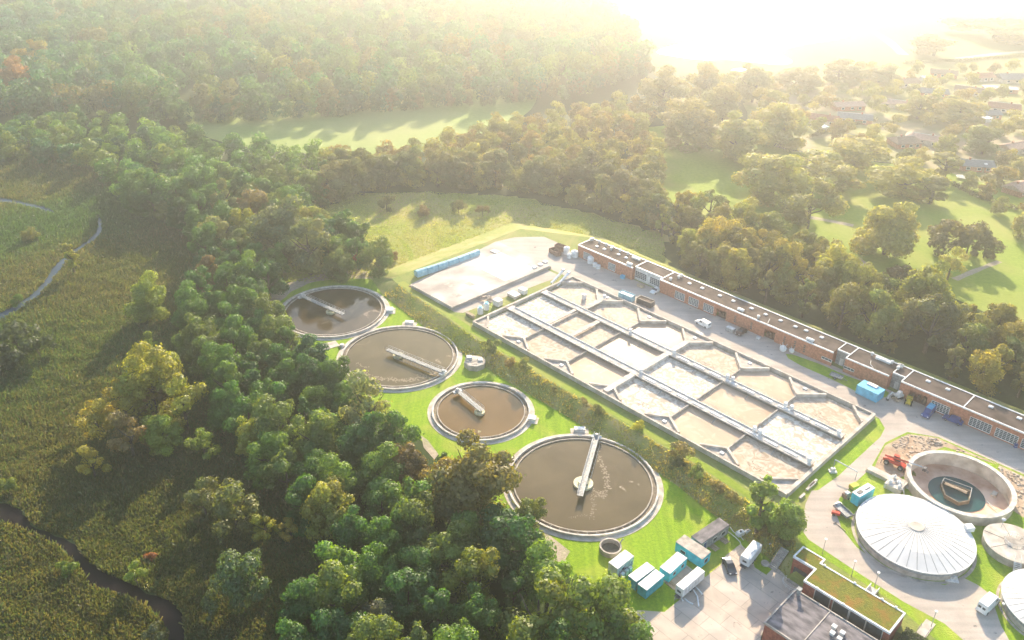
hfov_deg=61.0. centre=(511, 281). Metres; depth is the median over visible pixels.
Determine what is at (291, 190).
tree
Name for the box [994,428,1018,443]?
window
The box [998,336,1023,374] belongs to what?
tree
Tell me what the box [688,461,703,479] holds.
bush
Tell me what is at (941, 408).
window
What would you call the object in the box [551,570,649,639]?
tree
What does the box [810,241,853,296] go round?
tree
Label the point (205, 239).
tree
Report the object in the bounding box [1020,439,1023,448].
window
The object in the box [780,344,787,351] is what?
bulk bag
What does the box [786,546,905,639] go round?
green roof building
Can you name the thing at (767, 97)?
tree
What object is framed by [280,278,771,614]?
lawn
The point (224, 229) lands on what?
tree
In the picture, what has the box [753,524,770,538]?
bush
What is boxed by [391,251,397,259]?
bush
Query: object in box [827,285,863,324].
tree
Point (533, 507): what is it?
tree
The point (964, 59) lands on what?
hedge
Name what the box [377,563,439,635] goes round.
tree
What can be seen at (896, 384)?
door
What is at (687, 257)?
tree
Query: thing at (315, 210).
tree
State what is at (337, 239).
tree
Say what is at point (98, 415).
tree
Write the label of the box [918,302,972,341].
tree
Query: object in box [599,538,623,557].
round well
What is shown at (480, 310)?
storage tank
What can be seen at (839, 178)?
tree
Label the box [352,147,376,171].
tree
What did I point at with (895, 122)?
hedge
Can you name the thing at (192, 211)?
tree
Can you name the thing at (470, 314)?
equipment box
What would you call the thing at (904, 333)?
tree
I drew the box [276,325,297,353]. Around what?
tree
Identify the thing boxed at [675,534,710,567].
site cabin
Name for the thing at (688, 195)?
tree
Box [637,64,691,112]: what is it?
tree
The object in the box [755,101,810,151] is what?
tree
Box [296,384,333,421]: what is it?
tree
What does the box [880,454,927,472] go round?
telehandler
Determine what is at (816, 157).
tree
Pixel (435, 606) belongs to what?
tree
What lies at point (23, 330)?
bush
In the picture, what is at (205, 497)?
tree
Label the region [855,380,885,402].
shipping container
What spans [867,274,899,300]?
tree
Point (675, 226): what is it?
tree
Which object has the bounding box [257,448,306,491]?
tree
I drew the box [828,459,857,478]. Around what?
road barrier
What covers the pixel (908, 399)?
site dumper
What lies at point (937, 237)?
tree
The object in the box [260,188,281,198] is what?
tree
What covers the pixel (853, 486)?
tool box
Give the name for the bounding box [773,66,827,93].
tree
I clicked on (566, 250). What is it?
storage tank
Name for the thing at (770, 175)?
tree
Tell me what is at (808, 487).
concrete beam
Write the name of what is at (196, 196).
tree
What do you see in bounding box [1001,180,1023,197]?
house
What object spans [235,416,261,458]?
tree
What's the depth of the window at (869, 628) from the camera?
161.72 m
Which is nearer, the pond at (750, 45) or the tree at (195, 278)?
the tree at (195, 278)
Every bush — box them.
[0,319,43,348]
[0,343,25,375]
[0,477,19,491]
[9,294,23,306]
[17,334,58,357]
[19,226,40,241]
[54,560,79,578]
[140,621,167,639]
[142,552,157,561]
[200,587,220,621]
[376,195,395,211]
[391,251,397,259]
[416,204,429,217]
[450,199,467,212]
[474,205,490,213]
[480,338,501,353]
[504,356,515,367]
[514,357,532,374]
[550,385,557,393]
[580,397,588,406]
[593,404,605,415]
[631,420,644,430]
[668,455,686,469]
[669,440,695,457]
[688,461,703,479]
[708,478,726,493]
[724,490,743,503]
[732,507,747,520]
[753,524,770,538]
[772,532,792,547]
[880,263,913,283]
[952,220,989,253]
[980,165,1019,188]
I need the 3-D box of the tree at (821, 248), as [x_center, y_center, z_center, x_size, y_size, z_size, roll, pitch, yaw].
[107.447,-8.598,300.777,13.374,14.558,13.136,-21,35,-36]
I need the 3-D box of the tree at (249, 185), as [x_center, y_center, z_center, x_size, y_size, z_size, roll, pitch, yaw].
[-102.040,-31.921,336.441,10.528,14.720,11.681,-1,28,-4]
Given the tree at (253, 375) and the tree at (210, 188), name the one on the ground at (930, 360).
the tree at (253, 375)
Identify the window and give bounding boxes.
[583,252,589,259]
[608,262,614,271]
[635,270,646,281]
[649,276,659,286]
[675,290,684,301]
[688,296,698,307]
[703,303,713,313]
[813,590,830,608]
[821,356,831,361]
[831,601,848,619]
[843,365,853,371]
[847,611,865,630]
[864,621,882,639]
[931,400,949,413]
[968,417,991,433]
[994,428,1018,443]
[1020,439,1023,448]
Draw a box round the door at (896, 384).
[893,382,898,389]
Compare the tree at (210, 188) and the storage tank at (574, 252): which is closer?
the storage tank at (574, 252)
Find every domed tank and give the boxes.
[851,494,976,583]
[996,569,1023,635]
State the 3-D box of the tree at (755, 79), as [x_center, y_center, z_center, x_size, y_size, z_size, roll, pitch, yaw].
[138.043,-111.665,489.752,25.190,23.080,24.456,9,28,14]
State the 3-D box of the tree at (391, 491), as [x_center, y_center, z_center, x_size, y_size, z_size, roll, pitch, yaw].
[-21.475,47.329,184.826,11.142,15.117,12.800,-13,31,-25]
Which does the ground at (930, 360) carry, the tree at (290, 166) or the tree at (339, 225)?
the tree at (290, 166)
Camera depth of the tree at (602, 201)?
341.91 m
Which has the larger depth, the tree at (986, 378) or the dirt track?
the dirt track
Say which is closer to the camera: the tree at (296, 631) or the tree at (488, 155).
the tree at (296, 631)
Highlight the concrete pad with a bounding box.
[325,340,338,348]
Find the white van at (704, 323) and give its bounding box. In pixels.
[695,319,710,327]
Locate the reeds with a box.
[0,140,325,639]
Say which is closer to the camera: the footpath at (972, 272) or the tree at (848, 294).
the tree at (848, 294)
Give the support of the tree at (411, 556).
on the ground at (930, 360)
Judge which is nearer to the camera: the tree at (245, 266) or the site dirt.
the site dirt
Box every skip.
[414,267,427,277]
[426,264,438,273]
[437,261,448,270]
[446,257,458,266]
[457,253,469,261]
[468,249,480,257]
[549,247,561,256]
[554,243,566,251]
[636,295,654,307]
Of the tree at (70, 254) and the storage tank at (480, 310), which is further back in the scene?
the tree at (70, 254)
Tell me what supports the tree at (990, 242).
on the park lawn at (703, 169)
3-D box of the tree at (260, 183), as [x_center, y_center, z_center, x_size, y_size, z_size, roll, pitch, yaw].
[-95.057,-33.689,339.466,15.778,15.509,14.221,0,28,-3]
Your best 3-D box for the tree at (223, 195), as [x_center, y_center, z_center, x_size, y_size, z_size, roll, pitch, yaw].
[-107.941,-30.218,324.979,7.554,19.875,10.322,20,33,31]
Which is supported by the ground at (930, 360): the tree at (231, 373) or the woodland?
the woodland
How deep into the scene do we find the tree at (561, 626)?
148.82 m
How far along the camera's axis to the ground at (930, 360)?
360.12 m
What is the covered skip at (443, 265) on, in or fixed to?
on the sludge slab
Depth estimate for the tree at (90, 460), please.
198.38 m
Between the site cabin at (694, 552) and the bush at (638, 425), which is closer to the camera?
the site cabin at (694, 552)
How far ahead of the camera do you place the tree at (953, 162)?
384.22 m
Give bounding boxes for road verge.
[786,354,888,397]
[789,418,883,502]
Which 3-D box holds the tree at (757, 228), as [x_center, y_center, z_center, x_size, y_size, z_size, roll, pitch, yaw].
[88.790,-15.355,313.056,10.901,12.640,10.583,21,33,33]
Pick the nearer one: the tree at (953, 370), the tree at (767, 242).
the tree at (953, 370)
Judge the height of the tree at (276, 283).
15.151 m
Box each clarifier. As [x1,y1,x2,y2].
[282,285,389,340]
[336,325,461,392]
[427,381,534,444]
[504,431,663,541]
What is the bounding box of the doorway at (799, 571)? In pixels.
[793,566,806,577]
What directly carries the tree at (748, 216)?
on the ground at (930, 360)
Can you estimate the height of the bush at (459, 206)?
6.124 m
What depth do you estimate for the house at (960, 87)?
516.95 m
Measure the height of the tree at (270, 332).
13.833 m
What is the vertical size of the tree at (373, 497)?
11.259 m
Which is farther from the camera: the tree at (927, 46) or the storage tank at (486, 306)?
the tree at (927, 46)
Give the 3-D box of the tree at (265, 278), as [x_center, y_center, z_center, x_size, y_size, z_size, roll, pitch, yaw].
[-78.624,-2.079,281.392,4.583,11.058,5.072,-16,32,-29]
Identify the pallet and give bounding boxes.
[665,581,675,588]
[709,544,719,551]
[719,537,729,544]
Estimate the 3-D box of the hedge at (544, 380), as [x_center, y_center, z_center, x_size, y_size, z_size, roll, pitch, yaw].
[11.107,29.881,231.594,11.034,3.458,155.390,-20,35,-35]
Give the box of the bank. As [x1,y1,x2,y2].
[370,222,1023,639]
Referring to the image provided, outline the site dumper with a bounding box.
[904,395,912,405]
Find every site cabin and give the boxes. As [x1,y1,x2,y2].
[608,550,633,577]
[659,551,686,582]
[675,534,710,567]
[691,518,728,547]
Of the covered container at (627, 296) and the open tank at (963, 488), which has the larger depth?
the covered container at (627, 296)
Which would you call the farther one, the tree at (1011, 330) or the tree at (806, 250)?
the tree at (806, 250)
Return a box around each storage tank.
[477,305,482,314]
[483,301,488,310]
[563,246,569,254]
[571,249,577,257]
[587,255,593,263]
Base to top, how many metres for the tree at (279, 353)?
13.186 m
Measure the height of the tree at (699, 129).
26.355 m
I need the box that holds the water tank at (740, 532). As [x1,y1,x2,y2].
[735,529,744,537]
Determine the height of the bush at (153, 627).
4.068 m
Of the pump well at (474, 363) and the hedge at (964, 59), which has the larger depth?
the hedge at (964, 59)
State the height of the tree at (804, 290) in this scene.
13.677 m
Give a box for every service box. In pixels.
[385,307,395,313]
[402,320,416,325]
[527,415,538,423]
[570,426,588,433]
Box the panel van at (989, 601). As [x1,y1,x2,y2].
[975,591,1000,615]
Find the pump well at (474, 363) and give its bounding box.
[464,353,485,371]
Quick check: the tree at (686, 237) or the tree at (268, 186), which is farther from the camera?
the tree at (268, 186)
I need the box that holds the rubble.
[892,435,1023,508]
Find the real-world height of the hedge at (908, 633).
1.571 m
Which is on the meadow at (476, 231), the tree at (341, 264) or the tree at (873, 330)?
the tree at (341, 264)
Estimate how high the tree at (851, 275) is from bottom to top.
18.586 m
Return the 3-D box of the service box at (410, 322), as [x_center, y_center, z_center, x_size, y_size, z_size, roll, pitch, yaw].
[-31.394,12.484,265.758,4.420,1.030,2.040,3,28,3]
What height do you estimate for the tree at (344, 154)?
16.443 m
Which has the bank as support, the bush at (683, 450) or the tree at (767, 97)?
the bush at (683, 450)
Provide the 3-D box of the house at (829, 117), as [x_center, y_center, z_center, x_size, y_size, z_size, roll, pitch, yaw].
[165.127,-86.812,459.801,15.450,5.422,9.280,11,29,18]
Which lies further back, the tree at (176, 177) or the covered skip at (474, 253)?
the tree at (176, 177)
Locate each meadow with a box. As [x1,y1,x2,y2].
[283,192,671,281]
[638,0,1023,76]
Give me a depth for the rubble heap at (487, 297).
274.31 m
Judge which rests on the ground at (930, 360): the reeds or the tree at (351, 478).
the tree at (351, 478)
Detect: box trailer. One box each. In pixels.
[674,566,704,600]
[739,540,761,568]
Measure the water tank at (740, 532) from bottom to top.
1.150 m
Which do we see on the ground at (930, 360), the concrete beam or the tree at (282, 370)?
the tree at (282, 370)
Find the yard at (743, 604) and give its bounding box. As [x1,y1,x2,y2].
[636,545,801,639]
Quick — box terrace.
[392,229,1023,639]
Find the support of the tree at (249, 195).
on the ground at (930, 360)
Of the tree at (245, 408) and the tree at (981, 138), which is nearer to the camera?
the tree at (245, 408)
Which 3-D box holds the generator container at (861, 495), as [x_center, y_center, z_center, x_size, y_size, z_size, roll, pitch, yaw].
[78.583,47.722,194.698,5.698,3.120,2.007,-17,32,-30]
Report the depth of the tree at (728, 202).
329.44 m
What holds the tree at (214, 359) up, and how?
on the marsh ground at (55, 535)
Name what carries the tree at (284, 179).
on the ground at (930, 360)
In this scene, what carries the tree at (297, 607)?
on the marsh ground at (55, 535)
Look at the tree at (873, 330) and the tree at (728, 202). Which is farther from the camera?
the tree at (728, 202)
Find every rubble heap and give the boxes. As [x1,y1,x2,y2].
[478,295,492,302]
[891,396,900,401]
[928,437,941,444]
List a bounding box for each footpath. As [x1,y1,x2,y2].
[810,216,853,226]
[952,260,1002,280]
[956,51,1023,59]
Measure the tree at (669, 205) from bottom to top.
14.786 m
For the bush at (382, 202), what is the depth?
342.56 m
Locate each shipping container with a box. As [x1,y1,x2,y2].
[628,562,654,590]
[637,569,664,598]
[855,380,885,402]
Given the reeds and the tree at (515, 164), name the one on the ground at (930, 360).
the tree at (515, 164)
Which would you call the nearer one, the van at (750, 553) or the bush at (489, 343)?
the van at (750, 553)
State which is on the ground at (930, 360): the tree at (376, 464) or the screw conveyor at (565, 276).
the tree at (376, 464)
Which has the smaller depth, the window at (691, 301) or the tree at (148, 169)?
the window at (691, 301)
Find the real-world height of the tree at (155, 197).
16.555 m
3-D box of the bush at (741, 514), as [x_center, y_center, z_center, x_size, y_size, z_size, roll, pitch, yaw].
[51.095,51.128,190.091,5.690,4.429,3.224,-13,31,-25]
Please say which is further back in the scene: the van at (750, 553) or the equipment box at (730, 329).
the equipment box at (730, 329)
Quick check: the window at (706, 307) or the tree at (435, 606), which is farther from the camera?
the window at (706, 307)
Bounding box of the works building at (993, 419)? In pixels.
[578,237,1023,449]
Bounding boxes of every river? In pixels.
[0,198,53,212]
[0,215,101,317]
[0,504,183,639]
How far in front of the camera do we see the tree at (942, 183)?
356.63 m
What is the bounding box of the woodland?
[0,0,1023,239]
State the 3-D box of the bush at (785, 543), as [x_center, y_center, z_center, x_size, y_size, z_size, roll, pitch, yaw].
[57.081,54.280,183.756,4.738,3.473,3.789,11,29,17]
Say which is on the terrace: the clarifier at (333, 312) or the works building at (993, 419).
the works building at (993, 419)
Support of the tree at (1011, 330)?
on the ground at (930, 360)
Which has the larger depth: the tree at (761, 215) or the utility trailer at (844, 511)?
the tree at (761, 215)
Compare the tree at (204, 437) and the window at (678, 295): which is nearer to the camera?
the tree at (204, 437)
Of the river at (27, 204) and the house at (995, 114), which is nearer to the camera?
the river at (27, 204)
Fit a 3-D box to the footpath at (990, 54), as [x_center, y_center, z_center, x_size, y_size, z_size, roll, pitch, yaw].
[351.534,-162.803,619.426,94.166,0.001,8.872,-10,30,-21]
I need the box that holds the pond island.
[760,34,786,40]
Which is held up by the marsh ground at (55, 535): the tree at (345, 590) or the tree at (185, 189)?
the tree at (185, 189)
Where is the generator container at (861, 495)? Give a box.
[850,483,874,506]
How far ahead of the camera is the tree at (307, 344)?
236.44 m
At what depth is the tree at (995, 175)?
377.93 m
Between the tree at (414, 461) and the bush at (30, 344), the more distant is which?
the bush at (30, 344)
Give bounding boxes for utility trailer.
[829,371,847,380]
[833,502,854,521]
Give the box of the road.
[409,237,1023,639]
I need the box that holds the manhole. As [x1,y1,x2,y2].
[761,560,768,566]
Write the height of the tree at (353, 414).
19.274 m
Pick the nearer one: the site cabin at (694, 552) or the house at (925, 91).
the site cabin at (694, 552)
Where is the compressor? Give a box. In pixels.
[831,510,842,515]
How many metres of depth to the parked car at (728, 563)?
179.13 m
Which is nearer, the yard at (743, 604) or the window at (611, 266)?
the yard at (743, 604)
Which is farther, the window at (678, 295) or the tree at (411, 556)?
the window at (678, 295)
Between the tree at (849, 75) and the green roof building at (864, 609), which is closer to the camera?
the green roof building at (864, 609)
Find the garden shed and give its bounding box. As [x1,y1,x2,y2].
[981,116,991,122]
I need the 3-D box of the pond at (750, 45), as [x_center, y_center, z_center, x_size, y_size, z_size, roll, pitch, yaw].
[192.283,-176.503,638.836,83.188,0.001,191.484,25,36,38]
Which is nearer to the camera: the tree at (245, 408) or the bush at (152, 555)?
the bush at (152, 555)
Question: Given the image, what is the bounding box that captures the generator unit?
[841,490,851,499]
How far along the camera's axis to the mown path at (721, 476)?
229.84 m
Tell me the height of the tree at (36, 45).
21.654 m
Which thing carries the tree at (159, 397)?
on the marsh ground at (55, 535)
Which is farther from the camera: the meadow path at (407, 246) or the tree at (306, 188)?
the tree at (306, 188)
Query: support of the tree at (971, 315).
on the ground at (930, 360)
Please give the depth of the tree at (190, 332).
238.84 m
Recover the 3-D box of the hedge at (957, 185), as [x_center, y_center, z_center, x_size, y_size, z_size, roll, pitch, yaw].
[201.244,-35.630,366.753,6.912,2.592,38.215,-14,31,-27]
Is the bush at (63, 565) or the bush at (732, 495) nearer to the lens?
the bush at (63, 565)
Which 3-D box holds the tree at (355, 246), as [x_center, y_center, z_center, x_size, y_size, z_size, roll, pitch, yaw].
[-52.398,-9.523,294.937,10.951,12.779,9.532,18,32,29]
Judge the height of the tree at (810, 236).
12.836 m
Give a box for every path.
[378,225,413,260]
[399,281,764,507]
[421,436,437,458]
[539,533,569,561]
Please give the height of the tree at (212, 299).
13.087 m
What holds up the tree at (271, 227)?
on the meadow at (476, 231)
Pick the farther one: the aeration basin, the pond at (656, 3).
the pond at (656, 3)
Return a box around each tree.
[0,55,34,93]
[10,39,47,61]
[62,243,80,272]
[74,398,117,439]
[75,445,111,477]
[101,377,138,421]
[106,167,146,201]
[106,409,151,455]
[111,340,186,417]
[116,170,143,206]
[118,269,170,324]
[120,178,153,216]
[123,559,148,586]
[130,179,162,217]
[134,166,153,176]
[138,383,167,415]
[138,414,184,456]
[142,331,158,360]
[143,172,169,209]
[147,176,190,211]
[157,370,208,429]
[164,197,187,229]
[168,280,208,330]
[170,173,182,189]
[171,312,217,364]
[174,181,197,210]
[174,265,211,299]
[177,297,215,324]
[181,165,217,191]
[182,204,201,240]
[183,476,218,516]
[184,188,210,217]
[184,331,229,375]
[184,427,221,459]
[186,221,227,253]
[191,247,222,281]
[192,214,217,240]
[195,255,219,291]
[196,191,212,210]
[197,215,237,251]
[197,340,243,392]
[198,180,239,211]
[200,284,225,320]
[205,158,246,187]
[205,360,244,393]
[205,380,246,431]
[207,548,271,617]
[208,177,237,207]
[209,238,237,257]
[209,478,261,542]
[210,301,243,342]
[211,200,240,225]
[211,261,238,296]
[212,250,240,286]
[219,314,255,360]
[220,390,264,433]
[222,284,258,320]
[226,168,253,197]
[227,228,252,253]
[228,208,258,247]
[228,249,264,287]
[233,181,257,201]
[233,275,270,307]
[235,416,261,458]
[236,187,268,216]
[237,242,263,264]
[237,352,264,393]
[240,308,266,342]
[242,292,286,330]
[243,193,311,263]
[243,368,261,398]
[243,428,299,489]
[246,258,289,300]
[247,333,272,378]
[248,377,291,413]
[249,158,278,177]
[249,393,298,445]
[249,514,280,541]
[252,177,282,192]
[255,164,291,190]
[257,242,290,276]
[257,313,301,347]
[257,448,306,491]
[258,193,285,210]
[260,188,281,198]
[261,343,298,382]
[264,181,282,193]
[264,259,275,285]
[267,358,301,404]
[275,616,317,639]
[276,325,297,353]
[277,577,325,632]
[278,158,302,182]
[278,216,334,275]
[278,517,298,542]
[279,184,311,204]
[284,473,317,538]
[289,168,325,202]
[290,396,311,428]
[291,409,339,463]
[291,448,339,486]
[292,192,311,209]
[292,351,329,397]
[294,333,329,371]
[296,205,313,221]
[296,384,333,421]
[299,472,358,541]
[302,184,312,200]
[307,559,373,627]
[308,206,331,218]
[308,540,360,606]
[310,607,370,639]
[311,452,365,512]
[312,214,328,223]
[312,407,347,437]
[313,160,347,203]
[315,356,350,402]
[316,160,328,176]
[317,218,343,264]
[321,245,356,283]
[325,155,341,170]
[326,233,351,255]
[329,382,363,423]
[330,209,353,236]
[330,504,373,558]
[333,147,356,167]
[333,410,383,472]
[337,157,370,194]
[338,369,400,432]
[344,220,370,253]
[344,237,373,269]
[345,611,403,639]
[348,540,400,602]
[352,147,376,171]
[352,441,404,497]
[356,236,394,278]
[358,597,397,631]
[359,508,406,564]
[360,476,393,521]
[367,155,400,188]
[372,409,424,455]
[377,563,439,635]
[380,476,432,528]
[388,441,428,487]
[388,490,438,549]
[389,144,427,186]
[394,543,442,601]
[401,620,430,639]
[418,455,455,521]
[418,519,477,596]
[422,586,453,636]
[423,151,458,187]
[425,429,526,526]
[432,451,448,467]
[432,617,478,639]
[437,544,499,602]
[439,155,478,191]
[445,510,482,556]
[445,581,504,639]
[456,151,482,170]
[475,502,547,590]
[478,150,513,186]
[482,148,502,170]
[494,563,587,639]
[501,570,525,613]
[512,159,520,170]
[514,497,547,536]
[515,156,546,192]
[515,538,573,606]
[532,155,559,174]
[539,616,581,639]
[540,156,570,187]
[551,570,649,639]
[560,154,593,190]
[578,143,605,181]
[582,173,622,211]
[588,160,617,192]
[598,611,654,639]
[606,168,642,209]
[626,188,638,211]
[630,160,665,185]
[635,178,673,200]
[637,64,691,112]
[638,173,650,186]
[641,190,676,217]
[641,193,674,228]
[645,183,673,222]
[655,94,726,152]
[655,204,671,236]
[668,222,679,243]
[671,193,684,223]
[673,190,700,222]
[676,227,699,255]
[679,205,704,234]
[679,238,709,268]
[683,61,723,103]
[686,191,708,224]
[692,244,708,277]
[695,215,727,259]
[698,189,726,214]
[700,82,741,124]
[704,241,731,283]
[705,110,772,164]
[706,203,732,229]
[716,226,759,257]
[719,247,756,290]
[722,216,746,246]
[724,199,732,212]
[724,202,759,227]
[731,152,814,206]
[732,196,760,227]
[733,227,767,255]
[734,63,776,102]
[739,242,768,283]
[746,474,778,532]
[748,242,787,289]
[749,87,794,123]
[749,221,768,239]
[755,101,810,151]
[756,213,770,229]
[757,269,778,303]
[759,210,792,242]
[759,230,782,271]
[765,497,807,540]
[766,238,808,275]
[771,262,799,304]
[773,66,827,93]
[774,234,790,242]
[777,175,849,228]
[786,226,815,244]
[791,238,813,270]
[791,245,803,268]
[795,149,851,178]
[797,278,816,317]
[798,268,810,285]
[804,232,829,264]
[807,161,866,192]
[807,265,842,305]
[809,238,845,264]
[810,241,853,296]
[810,252,825,274]
[820,282,864,331]
[822,58,865,86]
[827,134,893,173]
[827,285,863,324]
[835,255,877,295]
[846,287,903,344]
[848,201,920,258]
[854,262,886,298]
[855,63,904,90]
[860,282,892,323]
[865,156,953,203]
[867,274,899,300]
[880,306,917,340]
[881,321,901,353]
[891,260,958,333]
[893,94,939,118]
[900,293,962,353]
[907,32,957,55]
[917,174,951,203]
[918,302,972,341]
[927,219,963,256]
[930,151,964,176]
[931,98,992,127]
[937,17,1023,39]
[938,246,970,279]
[944,344,966,380]
[956,322,991,364]
[957,313,999,350]
[961,124,1003,156]
[964,303,977,322]
[966,347,1005,397]
[969,230,1007,258]
[978,22,1023,45]
[981,302,1022,348]
[990,344,1013,381]
[992,320,1023,360]
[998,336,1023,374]
[1011,363,1023,397]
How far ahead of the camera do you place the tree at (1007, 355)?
239.39 m
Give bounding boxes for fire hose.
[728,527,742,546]
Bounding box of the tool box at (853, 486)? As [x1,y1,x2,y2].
[849,482,859,490]
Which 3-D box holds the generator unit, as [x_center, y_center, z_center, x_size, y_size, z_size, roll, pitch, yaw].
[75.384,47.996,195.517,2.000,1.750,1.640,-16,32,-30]
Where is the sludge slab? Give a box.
[411,242,550,309]
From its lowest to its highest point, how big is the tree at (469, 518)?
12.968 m
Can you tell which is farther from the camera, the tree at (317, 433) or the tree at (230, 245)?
the tree at (230, 245)
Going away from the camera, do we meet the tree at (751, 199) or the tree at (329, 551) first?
the tree at (329, 551)
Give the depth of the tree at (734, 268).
283.66 m
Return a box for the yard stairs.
[768,543,788,570]
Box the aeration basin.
[473,276,875,497]
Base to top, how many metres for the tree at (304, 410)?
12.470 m
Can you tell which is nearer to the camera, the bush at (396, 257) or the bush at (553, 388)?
the bush at (553, 388)
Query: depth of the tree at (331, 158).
359.16 m
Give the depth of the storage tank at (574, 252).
302.86 m
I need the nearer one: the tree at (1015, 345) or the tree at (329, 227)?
the tree at (1015, 345)
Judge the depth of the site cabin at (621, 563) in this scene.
177.72 m
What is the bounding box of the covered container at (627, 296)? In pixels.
[618,290,634,302]
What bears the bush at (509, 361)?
on the bank
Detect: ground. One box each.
[0,0,1023,639]
[0,142,326,639]
[743,75,1023,188]
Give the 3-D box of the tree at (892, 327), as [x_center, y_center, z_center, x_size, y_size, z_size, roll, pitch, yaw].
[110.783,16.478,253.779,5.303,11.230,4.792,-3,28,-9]
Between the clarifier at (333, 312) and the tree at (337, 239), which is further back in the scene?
the tree at (337, 239)
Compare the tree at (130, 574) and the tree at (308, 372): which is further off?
the tree at (308, 372)
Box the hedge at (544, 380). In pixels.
[384,285,797,576]
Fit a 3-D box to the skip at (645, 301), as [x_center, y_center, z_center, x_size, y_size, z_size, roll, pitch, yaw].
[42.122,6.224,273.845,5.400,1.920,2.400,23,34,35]
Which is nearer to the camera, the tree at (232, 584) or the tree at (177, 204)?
the tree at (232, 584)
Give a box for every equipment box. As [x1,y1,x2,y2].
[465,311,474,318]
[493,297,502,306]
[507,290,520,298]
[518,286,527,294]
[637,282,644,287]
[726,325,735,332]
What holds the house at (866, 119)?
on the garden ground at (822, 142)
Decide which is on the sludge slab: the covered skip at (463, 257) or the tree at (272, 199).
the covered skip at (463, 257)
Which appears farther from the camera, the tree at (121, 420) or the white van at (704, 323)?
the white van at (704, 323)
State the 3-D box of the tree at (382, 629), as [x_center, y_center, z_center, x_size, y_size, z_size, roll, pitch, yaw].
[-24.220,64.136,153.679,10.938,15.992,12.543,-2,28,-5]
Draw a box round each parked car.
[649,286,659,294]
[722,557,736,574]
[735,327,747,335]
[942,414,963,425]
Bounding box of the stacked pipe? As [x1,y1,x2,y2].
[681,586,702,606]
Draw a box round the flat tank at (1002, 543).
[981,518,1023,570]
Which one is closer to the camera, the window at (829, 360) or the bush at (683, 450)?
the bush at (683, 450)
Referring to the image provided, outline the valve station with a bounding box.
[867,465,907,494]
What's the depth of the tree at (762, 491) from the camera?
181.56 m
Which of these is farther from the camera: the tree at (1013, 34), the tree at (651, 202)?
the tree at (1013, 34)
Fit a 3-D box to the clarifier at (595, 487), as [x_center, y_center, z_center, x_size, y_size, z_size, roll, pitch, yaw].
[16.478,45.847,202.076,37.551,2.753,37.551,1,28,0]
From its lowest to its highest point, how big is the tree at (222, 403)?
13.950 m
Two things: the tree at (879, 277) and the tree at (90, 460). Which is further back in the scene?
the tree at (879, 277)
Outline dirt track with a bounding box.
[269,271,370,335]
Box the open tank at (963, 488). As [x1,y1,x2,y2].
[904,450,1016,525]
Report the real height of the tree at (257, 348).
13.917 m
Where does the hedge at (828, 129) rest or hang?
on the garden ground at (822, 142)
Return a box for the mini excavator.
[886,390,903,400]
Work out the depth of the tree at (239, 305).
255.34 m
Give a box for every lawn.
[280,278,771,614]
[629,125,1023,324]
[797,426,1023,639]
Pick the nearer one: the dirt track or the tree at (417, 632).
the tree at (417, 632)
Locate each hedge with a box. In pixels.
[384,285,797,576]
[802,97,878,105]
[809,117,877,137]
[877,115,915,126]
[897,627,927,639]
[905,53,1023,63]
[951,181,1023,211]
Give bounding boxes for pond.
[613,0,701,7]
[657,21,851,64]
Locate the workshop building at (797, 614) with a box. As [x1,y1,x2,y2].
[761,586,877,639]
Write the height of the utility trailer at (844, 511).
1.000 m
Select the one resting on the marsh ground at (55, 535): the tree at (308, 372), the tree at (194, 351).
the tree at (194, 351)
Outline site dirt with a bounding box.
[875,434,1023,516]
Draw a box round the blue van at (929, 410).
[921,403,936,418]
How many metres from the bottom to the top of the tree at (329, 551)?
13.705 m
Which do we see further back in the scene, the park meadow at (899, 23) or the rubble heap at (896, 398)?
the park meadow at (899, 23)
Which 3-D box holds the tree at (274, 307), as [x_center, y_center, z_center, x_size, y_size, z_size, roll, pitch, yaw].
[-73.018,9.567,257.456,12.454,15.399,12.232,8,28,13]
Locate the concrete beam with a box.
[805,481,815,490]
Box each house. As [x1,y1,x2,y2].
[808,113,839,125]
[830,100,866,110]
[837,111,872,124]
[881,98,911,110]
[886,134,923,148]
[899,77,921,87]
[905,132,941,146]
[918,87,949,98]
[930,68,958,78]
[954,84,984,96]
[959,157,995,172]
[965,72,996,81]
[982,85,1018,93]
[983,110,1003,119]
[987,101,1021,113]
[995,72,1023,83]
[998,141,1023,155]
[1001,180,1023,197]
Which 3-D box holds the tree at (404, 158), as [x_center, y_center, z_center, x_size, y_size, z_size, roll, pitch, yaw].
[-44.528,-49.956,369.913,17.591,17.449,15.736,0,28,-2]
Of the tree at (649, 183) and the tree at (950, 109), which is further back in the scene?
the tree at (950, 109)
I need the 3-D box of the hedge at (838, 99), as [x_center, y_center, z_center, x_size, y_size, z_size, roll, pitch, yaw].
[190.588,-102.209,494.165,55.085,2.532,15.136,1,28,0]
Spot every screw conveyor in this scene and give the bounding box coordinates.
[550,268,564,283]
[557,271,570,286]
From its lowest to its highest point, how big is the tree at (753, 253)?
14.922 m
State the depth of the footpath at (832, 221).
343.41 m
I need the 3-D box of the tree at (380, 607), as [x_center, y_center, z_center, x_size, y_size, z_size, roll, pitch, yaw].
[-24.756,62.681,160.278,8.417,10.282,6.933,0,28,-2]
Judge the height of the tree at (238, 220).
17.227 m
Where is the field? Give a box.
[182,86,536,154]
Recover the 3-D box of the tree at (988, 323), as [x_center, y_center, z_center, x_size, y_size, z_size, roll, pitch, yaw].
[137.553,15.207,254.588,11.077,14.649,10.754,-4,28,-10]

